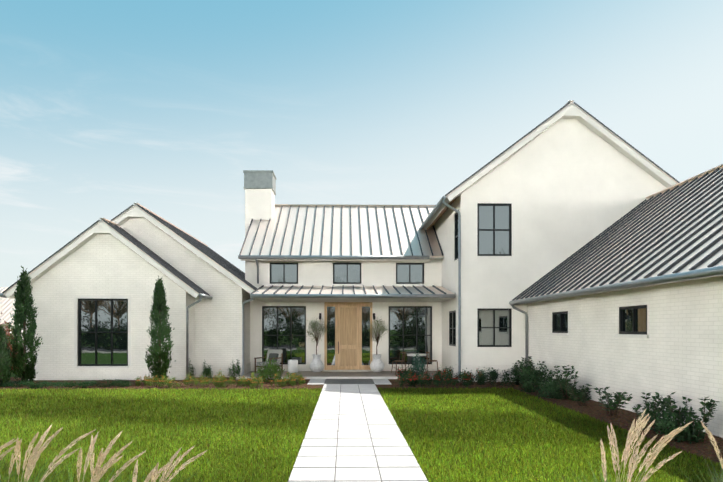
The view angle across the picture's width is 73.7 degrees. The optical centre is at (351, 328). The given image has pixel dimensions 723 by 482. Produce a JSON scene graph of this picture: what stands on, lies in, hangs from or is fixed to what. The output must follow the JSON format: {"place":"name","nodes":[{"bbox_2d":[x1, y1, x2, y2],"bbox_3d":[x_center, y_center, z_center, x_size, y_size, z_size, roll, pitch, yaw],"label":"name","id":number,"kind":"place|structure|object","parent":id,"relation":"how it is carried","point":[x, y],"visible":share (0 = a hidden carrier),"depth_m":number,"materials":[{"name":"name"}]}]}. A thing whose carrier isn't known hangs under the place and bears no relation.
{"place":"outdoors","nodes":[
{"label":"outdoors","id":0,"kind":"place"},
{"bbox_2d":[0,287,22,341],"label":"neighbour house","id":1,"kind":"structure","parent":0,"point":[6,306],"depth_m":45.91,"materials":[{"name":"beige paint"}]},
{"bbox_2d":[23,234,194,379],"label":"wing walls","id":2,"kind":"structure","parent":0,"point":[103,265],"depth_m":17.01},
{"bbox_2d":[8,117,561,297],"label":"roof soffits","id":3,"kind":"object","parent":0,"point":[442,212],"visible":0.06,"depth_m":17.84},
{"bbox_2d":[304,318,329,354],"bbox_3d":[-1.393,0.348,19.078,0.926,1.702,0.884,0,0,33],"label":"olive","id":4,"kind":"object","parent":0,"point":[314,324],"visible":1,"depth_m":19.09,"materials":[{"name":"green plant"}]},
{"bbox_2d":[254,298,453,301],"bbox_3d":[0.076,-1.104,18.505,7.210,0.013,2.337,0,0,-1],"label":"gutter","id":5,"kind":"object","parent":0,"point":[353,299],"depth_m":17.95,"materials":[{"name":"grey metal"}]},
{"bbox_2d":[0,370,722,481],"bbox_3d":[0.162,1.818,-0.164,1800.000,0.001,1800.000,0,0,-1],"label":"ground","id":6,"kind":"structure","parent":0,"point":[12,375],"depth_m":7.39,"materials":[{"name":"green plant"}]},
{"bbox_2d":[2,327,17,370],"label":"red shrub","id":7,"kind":"object","parent":6,"relation":"on","point":[9,345],"visible":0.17,"depth_m":21.41,"materials":[{"name":"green plant"}]},
{"bbox_2d":[0,312,21,356],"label":"red shrub","id":8,"kind":"object","parent":6,"relation":"on","point":[5,322],"visible":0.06,"depth_m":22.96,"materials":[{"name":"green plant"}]},
{"bbox_2d":[0,438,39,481],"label":"reed grass","id":9,"kind":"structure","parent":6,"relation":"on","point":[10,442],"depth_m":4.23,"materials":[{"name":"beige plant"}]},
{"bbox_2d":[6,266,42,383],"bbox_3d":[-10.756,-0.112,15.801,1.038,3.936,1.004,0,0,39],"label":"cypress","id":10,"kind":"object","parent":6,"relation":"on","point":[24,370],"visible":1,"depth_m":15.70,"materials":[{"name":"green plant"}]},
{"bbox_2d":[5,425,95,481],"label":"reed grass","id":11,"kind":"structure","parent":6,"relation":"on","point":[35,454],"depth_m":4.09,"materials":[{"name":"beige plant"}]},
{"bbox_2d":[20,431,150,481],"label":"reed grass","id":12,"kind":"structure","parent":6,"relation":"on","point":[98,474],"depth_m":3.99,"materials":[{"name":"beige plant"}]},
{"bbox_2d":[103,446,207,481],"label":"reed grass","id":13,"kind":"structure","parent":6,"relation":"on","point":[155,472],"depth_m":3.93,"materials":[{"name":"beige plant"}]},
{"bbox_2d":[119,218,249,364],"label":"wing walls","id":14,"kind":"structure","parent":6,"relation":"on","point":[218,328],"depth_m":18.06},
{"bbox_2d":[194,362,250,376],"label":"wing plinth","id":15,"kind":"structure","parent":14,"relation":"attached to","point":[224,370],"depth_m":18.04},
{"bbox_2d":[245,259,441,370],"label":"central block walls","id":16,"kind":"structure","parent":6,"relation":"on","point":[320,273],"depth_m":19.66,"materials":[{"name":"paint"}]},
{"bbox_2d":[251,365,440,370],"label":"wall","id":17,"kind":"structure","parent":16,"relation":"attached to","point":[386,368],"depth_m":19.67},
{"bbox_2d":[324,302,371,369],"bbox_3d":[-0.116,0.311,19.729,1.960,2.806,0.130,0,0,-1],"label":"front door","id":18,"kind":"structure","parent":16,"relation":"attached to","point":[348,335],"depth_m":19.72,"materials":[{"name":"brown wood"}]},
{"bbox_2d":[78,203,646,365],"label":"window frames","id":19,"kind":"structure","parent":16,"relation":"attached to","point":[621,309],"depth_m":17.05,"materials":[{"name":"black metal"}]},
{"bbox_2d":[80,206,645,364],"bbox_3d":[-0.127,-1.406,17.105,17.416,5.788,7.799,0,0,24],"label":"window glass","id":20,"kind":"object","parent":19,"relation":"in","point":[87,324],"visible":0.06,"depth_m":18.25,"materials":[{"name":"black glass"}]},
{"bbox_2d":[236,375,453,378],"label":"porch slab","id":21,"kind":"structure","parent":6,"relation":"on","point":[342,377],"depth_m":17.33,"materials":[{"name":"grey concrete"}]},
{"bbox_2d":[254,349,282,373],"bbox_3d":[-3.207,1.262,18.874,0.770,0.902,0.915,0,0,27],"label":"lounge chair","id":22,"kind":"object","parent":21,"relation":"on","point":[277,354],"visible":0.69,"depth_m":18.98,"materials":[{"name":"white fabric"}]},
{"bbox_2d":[288,360,297,372],"bbox_3d":[-2.296,1.464,18.953,0.400,0.500,0.400,0,0,-1],"label":"side table","id":23,"kind":"object","parent":21,"relation":"on","point":[292,366],"visible":0.96,"depth_m":18.78,"materials":[{"name":"white"}]},
{"bbox_2d":[309,354,323,371],"bbox_3d":[-1.367,1.364,19.096,0.576,0.700,0.576,0,0,-1],"label":"planter","id":24,"kind":"object","parent":21,"relation":"on","point":[316,364],"visible":1,"depth_m":18.93,"materials":[{"name":"ceramic"}]},
{"bbox_2d":[239,371,446,376],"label":"porch floor","id":25,"kind":"structure","parent":21,"relation":"on","point":[346,374],"depth_m":18.14,"materials":[{"name":"grey concrete"}]},
{"bbox_2d":[322,370,372,371],"bbox_3d":[-0.114,1.693,19.574,2.120,0.041,0.440,0,0,-1],"label":"door threshold","id":26,"kind":"object","parent":21,"relation":"on","point":[347,371],"depth_m":19.37,"materials":[{"name":"grey stone"}]},
{"bbox_2d":[370,354,383,371],"bbox_3d":[1.022,1.364,19.130,0.576,0.700,0.576,0,0,-1],"label":"planter","id":27,"kind":"object","parent":21,"relation":"on","point":[376,364],"visible":1,"depth_m":18.95,"materials":[{"name":"ceramic"}]},
{"bbox_2d":[391,352,405,372],"bbox_3d":[1.880,1.307,18.813,0.506,0.816,0.500,0,0,-16],"label":"bistro chair","id":28,"kind":"object","parent":21,"relation":"on","point":[399,360],"visible":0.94,"depth_m":18.86,"materials":[{"name":"brown metal"}]},
{"bbox_2d":[407,353,425,371],"bbox_3d":[2.565,1.346,18.922,0.760,0.735,0.760,0,0,-1],"label":"bistro table","id":29,"kind":"object","parent":21,"relation":"on","point":[415,354],"visible":0.46,"depth_m":18.70,"materials":[{"name":"stone"}]},
{"bbox_2d":[426,352,437,368],"bbox_3d":[3.191,1.307,19.031,0.506,0.816,0.500,0,0,9],"label":"bistro chair","id":30,"kind":"object","parent":21,"relation":"on","point":[431,360],"visible":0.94,"depth_m":18.86,"materials":[{"name":"brown metal"}]},
{"bbox_2d":[288,379,426,481],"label":"walkway bedding","id":31,"kind":"object","parent":6,"relation":"on","point":[337,443],"visible":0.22,"depth_m":6.80,"materials":[{"name":"grey concrete"}]},
{"bbox_2d":[324,379,374,383],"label":"step","id":32,"kind":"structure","parent":31,"relation":"on","point":[348,381],"depth_m":16.38,"materials":[{"name":"grey concrete"}]},
{"bbox_2d":[289,379,427,481],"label":"walkway pavers","id":33,"kind":"object","parent":6,"relation":"on","point":[356,460],"visible":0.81,"depth_m":7.59,"materials":[{"name":"concrete"}]},
{"bbox_2d":[0,377,722,464],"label":"mulch beds","id":34,"kind":"object","parent":6,"relation":"on","point":[623,418],"visible":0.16,"depth_m":12.17,"materials":[{"name":"brown soil"}]},
{"bbox_2d":[0,325,12,386],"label":"shrub","id":35,"kind":"object","parent":34,"relation":"on","point":[5,362],"visible":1,"depth_m":15.10,"materials":[{"name":"green plant"}]},
{"bbox_2d":[1,379,36,387],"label":"juniper","id":36,"kind":"object","parent":34,"relation":"on","point":[18,383],"visible":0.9,"depth_m":15.01,"materials":[{"name":"green plant"}]},
{"bbox_2d":[24,380,66,388],"bbox_3d":[-9.354,1.703,14.830,1.275,0.251,0.951,0,0,-36],"label":"juniper","id":37,"kind":"object","parent":34,"relation":"on","point":[46,383],"visible":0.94,"depth_m":14.75,"materials":[{"name":"green plant"}]},
{"bbox_2d":[59,380,103,387],"bbox_3d":[-8.355,1.708,15.030,1.299,0.242,1.132,0,0,-1],"label":"juniper","id":38,"kind":"object","parent":34,"relation":"on","point":[82,384],"visible":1,"depth_m":14.79,"materials":[{"name":"green plant"}]},
{"bbox_2d":[95,379,134,386],"bbox_3d":[-7.391,1.690,15.152,1.315,0.277,0.988,0,0,-1],"label":"juniper","id":39,"kind":"object","parent":34,"relation":"on","point":[121,382],"visible":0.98,"depth_m":15.08,"materials":[{"name":"green plant"}]},
{"bbox_2d":[134,374,151,385],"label":"gold shrub","id":40,"kind":"object","parent":34,"relation":"on","point":[139,380],"visible":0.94,"depth_m":15.34,"materials":[{"name":"green plant"}]},
{"bbox_2d":[148,375,166,386],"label":"gold shrub","id":41,"kind":"object","parent":34,"relation":"on","point":[155,381],"visible":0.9,"depth_m":15.06,"materials":[{"name":"green plant"}]},
{"bbox_2d":[145,276,175,383],"bbox_3d":[-6.372,0.080,15.998,0.953,3.704,0.873,0,0,-1],"label":"cypress","id":42,"kind":"object","parent":34,"relation":"on","point":[159,318],"visible":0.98,"depth_m":15.89,"materials":[{"name":"green plant"}]},
{"bbox_2d":[160,373,180,387],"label":"gold shrub","id":43,"kind":"object","parent":34,"relation":"on","point":[168,380],"visible":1,"depth_m":14.81,"materials":[{"name":"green plant"}]},
{"bbox_2d":[183,373,199,385],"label":"gold shrub","id":44,"kind":"object","parent":34,"relation":"on","point":[191,380],"visible":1,"depth_m":15.19,"materials":[{"name":"green plant"}]},
{"bbox_2d":[188,360,195,379],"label":"upright shrub","id":45,"kind":"object","parent":34,"relation":"on","point":[192,373],"visible":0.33,"depth_m":17.25,"materials":[{"name":"green plant"}]},
{"bbox_2d":[201,359,212,379],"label":"upright shrub","id":46,"kind":"object","parent":34,"relation":"on","point":[206,371],"visible":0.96,"depth_m":17.29,"materials":[{"name":"green plant"}]},
{"bbox_2d":[198,374,216,386],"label":"gold shrub","id":47,"kind":"object","parent":34,"relation":"on","point":[204,381],"visible":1,"depth_m":15.03,"materials":[{"name":"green plant"}]},
{"bbox_2d":[212,369,227,385],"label":"gold shrub","id":48,"kind":"object","parent":34,"relation":"on","point":[221,376],"visible":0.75,"depth_m":15.55,"materials":[{"name":"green plant"}]},
{"bbox_2d":[215,377,236,386],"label":"gold shrub","id":49,"kind":"object","parent":34,"relation":"on","point":[229,381],"visible":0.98,"depth_m":15.03,"materials":[{"name":"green plant"}]},
{"bbox_2d":[227,359,241,379],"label":"upright shrub","id":50,"kind":"object","parent":34,"relation":"on","point":[236,370],"visible":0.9,"depth_m":17.32,"materials":[{"name":"green plant"}]},
{"bbox_2d":[236,375,250,386],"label":"gold shrub","id":51,"kind":"object","parent":34,"relation":"on","point":[243,380],"visible":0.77,"depth_m":15.21,"materials":[{"name":"green plant"}]},
{"bbox_2d":[241,372,256,384],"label":"gold shrub","id":52,"kind":"object","parent":34,"relation":"on","point":[252,378],"visible":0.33,"depth_m":15.70,"materials":[{"name":"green plant"}]},
{"bbox_2d":[248,375,265,387],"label":"gold shrub","id":53,"kind":"object","parent":34,"relation":"on","point":[254,383],"visible":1,"depth_m":14.76,"materials":[{"name":"green plant"}]},
{"bbox_2d":[255,357,284,381],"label":"shrub","id":54,"kind":"object","parent":34,"relation":"on","point":[269,368],"visible":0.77,"depth_m":16.55,"materials":[{"name":"green plant"}]},
{"bbox_2d":[269,372,286,386],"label":"gold shrub","id":55,"kind":"object","parent":34,"relation":"on","point":[278,382],"visible":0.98,"depth_m":15.12,"materials":[{"name":"green plant"}]},
{"bbox_2d":[282,372,296,385],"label":"gold shrub","id":56,"kind":"object","parent":34,"relation":"on","point":[291,382],"visible":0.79,"depth_m":15.36,"materials":[{"name":"green plant"}]},
{"bbox_2d":[287,373,304,385],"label":"gold shrub","id":57,"kind":"object","parent":34,"relation":"on","point":[300,378],"visible":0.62,"depth_m":15.57,"materials":[{"name":"green plant"}]},
{"bbox_2d":[395,367,415,386],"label":"rose shrub","id":58,"kind":"object","parent":34,"relation":"on","point":[403,380],"visible":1,"depth_m":15.13,"materials":[{"name":"green plant"}]},
{"bbox_2d":[401,368,417,383],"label":"rose shrub","id":59,"kind":"object","parent":34,"relation":"on","point":[410,371],"visible":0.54,"depth_m":16.03,"materials":[{"name":"green plant"}]},
{"bbox_2d":[404,350,427,382],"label":"shrub","id":60,"kind":"object","parent":34,"relation":"on","point":[416,362],"visible":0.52,"depth_m":16.29,"materials":[{"name":"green plant"}]},
{"bbox_2d":[414,369,433,386],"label":"rose shrub","id":61,"kind":"object","parent":34,"relation":"on","point":[425,379],"visible":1,"depth_m":15.33,"materials":[{"name":"green plant"}]},
{"bbox_2d":[431,365,453,386],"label":"rose shrub","id":62,"kind":"object","parent":34,"relation":"on","point":[437,380],"visible":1,"depth_m":15.09,"materials":[{"name":"green plant"}]},
{"bbox_2d":[434,366,453,381],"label":"rose shrub","id":63,"kind":"object","parent":34,"relation":"on","point":[450,371],"visible":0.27,"depth_m":16.26,"materials":[{"name":"green plant"}]},
{"bbox_2d":[449,368,470,386],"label":"rose shrub","id":64,"kind":"object","parent":34,"relation":"on","point":[464,376],"visible":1,"depth_m":15.29,"materials":[{"name":"green plant"}]},
{"bbox_2d":[465,369,485,384],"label":"rose shrub","id":65,"kind":"object","parent":34,"relation":"on","point":[470,378],"visible":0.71,"depth_m":15.62,"materials":[{"name":"green plant"}]},
{"bbox_2d":[476,367,498,385],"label":"dark shrub","id":66,"kind":"object","parent":34,"relation":"on","point":[493,375],"visible":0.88,"depth_m":15.58,"materials":[{"name":"green plant"}]},
{"bbox_2d":[500,365,520,385],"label":"dark shrub","id":67,"kind":"object","parent":34,"relation":"on","point":[506,378],"visible":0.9,"depth_m":15.40,"materials":[{"name":"green plant"}]},
{"bbox_2d":[516,357,532,379],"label":"shrub","id":68,"kind":"object","parent":34,"relation":"on","point":[524,363],"visible":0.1,"depth_m":14.91,"materials":[{"name":"green plant"}]},
{"bbox_2d":[515,356,544,388],"bbox_3d":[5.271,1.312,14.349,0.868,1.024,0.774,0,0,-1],"label":"shrub","id":69,"kind":"object","parent":34,"relation":"on","point":[526,366],"visible":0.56,"depth_m":14.31,"materials":[{"name":"green plant"}]},
{"bbox_2d":[513,361,550,392],"bbox_3d":[5.265,1.374,14.038,1.002,0.928,1.172,0,0,-28],"label":"shrub","id":70,"kind":"object","parent":34,"relation":"on","point":[531,384],"visible":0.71,"depth_m":13.98,"materials":[{"name":"green plant"}]},
{"bbox_2d":[539,367,563,395],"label":"shrub","id":71,"kind":"object","parent":34,"relation":"on","point":[549,377],"visible":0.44,"depth_m":12.99,"materials":[{"name":"green plant"}]},
{"bbox_2d":[533,375,572,399],"bbox_3d":[5.327,1.519,12.781,1.032,0.643,0.866,0,0,-41],"label":"shrub","id":72,"kind":"object","parent":34,"relation":"on","point":[551,390],"visible":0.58,"depth_m":12.56,"materials":[{"name":"green plant"}]},
{"bbox_2d":[554,365,578,399],"bbox_3d":[5.433,1.368,12.321,0.624,0.908,0.659,0,0,-1],"label":"shrub","id":73,"kind":"object","parent":34,"relation":"on","point":[565,384],"visible":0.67,"depth_m":12.25,"materials":[{"name":"green plant"}]},
{"bbox_2d":[551,376,590,400],"bbox_3d":[5.585,1.518,12.549,0.802,0.643,1.299,0,0,-14],"label":"shrub","id":74,"kind":"object","parent":34,"relation":"on","point":[569,396],"visible":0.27,"depth_m":12.42,"materials":[{"name":"green plant"}]},
{"bbox_2d":[567,384,591,405],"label":"shrub","id":75,"kind":"object","parent":34,"relation":"on","point":[585,396],"visible":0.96,"depth_m":11.33,"materials":[{"name":"green plant"}]},
{"bbox_2d":[593,387,632,415],"bbox_3d":[5.457,1.532,10.057,0.616,0.582,0.716,0,0,-1],"label":"shrub","id":76,"kind":"object","parent":34,"relation":"on","point":[619,397],"visible":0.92,"depth_m":9.99,"materials":[{"name":"green plant"}]},
{"bbox_2d":[632,392,674,424],"bbox_3d":[5.646,1.488,9.037,0.487,0.669,0.731,0,0,-17],"label":"shrub","id":77,"kind":"object","parent":34,"relation":"on","point":[653,406],"visible":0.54,"depth_m":9.04,"materials":[{"name":"green plant"}]},
{"bbox_2d":[643,396,713,443],"bbox_3d":[5.410,1.503,8.009,0.792,0.669,1.357,0,0,18],"label":"shrub","id":78,"kind":"object","parent":34,"relation":"on","point":[666,424],"visible":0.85,"depth_m":7.85,"materials":[{"name":"green plant"}]},
{"bbox_2d":[664,396,717,438],"bbox_3d":[5.567,1.446,7.885,0.522,0.753,0.728,0,0,-40],"label":"shrub","id":79,"kind":"object","parent":34,"relation":"on","point":[708,405],"visible":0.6,"depth_m":7.77,"materials":[{"name":"green plant"}]},
{"bbox_2d":[454,364,519,381],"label":"block plinth","id":80,"kind":"structure","parent":6,"relation":"on","point":[470,369],"depth_m":16.46,"materials":[{"name":"paint"}]},
{"bbox_2d":[434,119,665,374],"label":"block walls","id":81,"kind":"structure","parent":6,"relation":"on","point":[566,188],"depth_m":16.53,"materials":[{"name":"paint"}]},
{"bbox_2d":[528,276,722,437],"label":"wing walls","id":82,"kind":"structure","parent":6,"relation":"on","point":[679,351],"depth_m":9.99,"materials":[{"name":"brick"}]},
{"bbox_2d":[0,196,722,380],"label":"gutters and downspouts","id":83,"kind":"object","parent":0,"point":[695,274],"visible":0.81,"depth_m":16.46,"materials":[{"name":"grey metal"}]},
{"bbox_2d":[74,296,648,367],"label":"window sills","id":84,"kind":"structure","parent":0,"point":[129,325],"depth_m":16.98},
{"bbox_2d":[0,0,722,286],"label":"sky","id":85,"kind":"structure","parent":0,"point":[107,107],"materials":[{"name":"blue"}]},
{"bbox_2d":[4,105,722,304],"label":"roof fascia","id":86,"kind":"structure","parent":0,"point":[595,127],"depth_m":16.77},
{"bbox_2d":[3,100,722,299],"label":"standing seam roofs","id":87,"kind":"structure","parent":86,"relation":"on","point":[346,241],"depth_m":19.56,"materials":[{"name":"grey metal"}]},
{"bbox_2d":[243,170,275,236],"bbox_3d":[-4.202,-4.170,22.252,1.340,5.975,1.090,0,0,-1],"label":"chimney","id":88,"kind":"object","parent":87,"relation":"on","point":[259,187],"visible":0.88,"depth_m":21.77,"materials":[{"name":"paint"}]},
{"bbox_2d":[2,102,722,300],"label":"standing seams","id":89,"kind":"object","parent":87,"relation":"on","point":[220,260],"visible":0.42,"depth_m":14.10,"materials":[{"name":"grey metal"}]},
{"bbox_2d":[532,409,691,481],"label":"reed grass","id":90,"kind":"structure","parent":0,"point":[653,455],"depth_m":3.83,"materials":[{"name":"beige plant"}]},
{"bbox_2d":[664,421,722,481],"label":"reed grass","id":91,"kind":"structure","parent":0,"point":[714,444],"depth_m":3.97,"materials":[{"name":"beige plant"}]},
{"label":"olive jar soil","id":92,"kind":"structure","parent":0,"visible":0},
{"bbox_2d":[368,317,390,354],"bbox_3d":[1.055,0.337,19.092,0.973,1.723,0.780,0,0,20],"label":"olive","id":93,"kind":"object","parent":92,"relation":"on","point":[378,333],"visible":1,"depth_m":19.11,"materials":[{"name":"green plant"}]}
]}

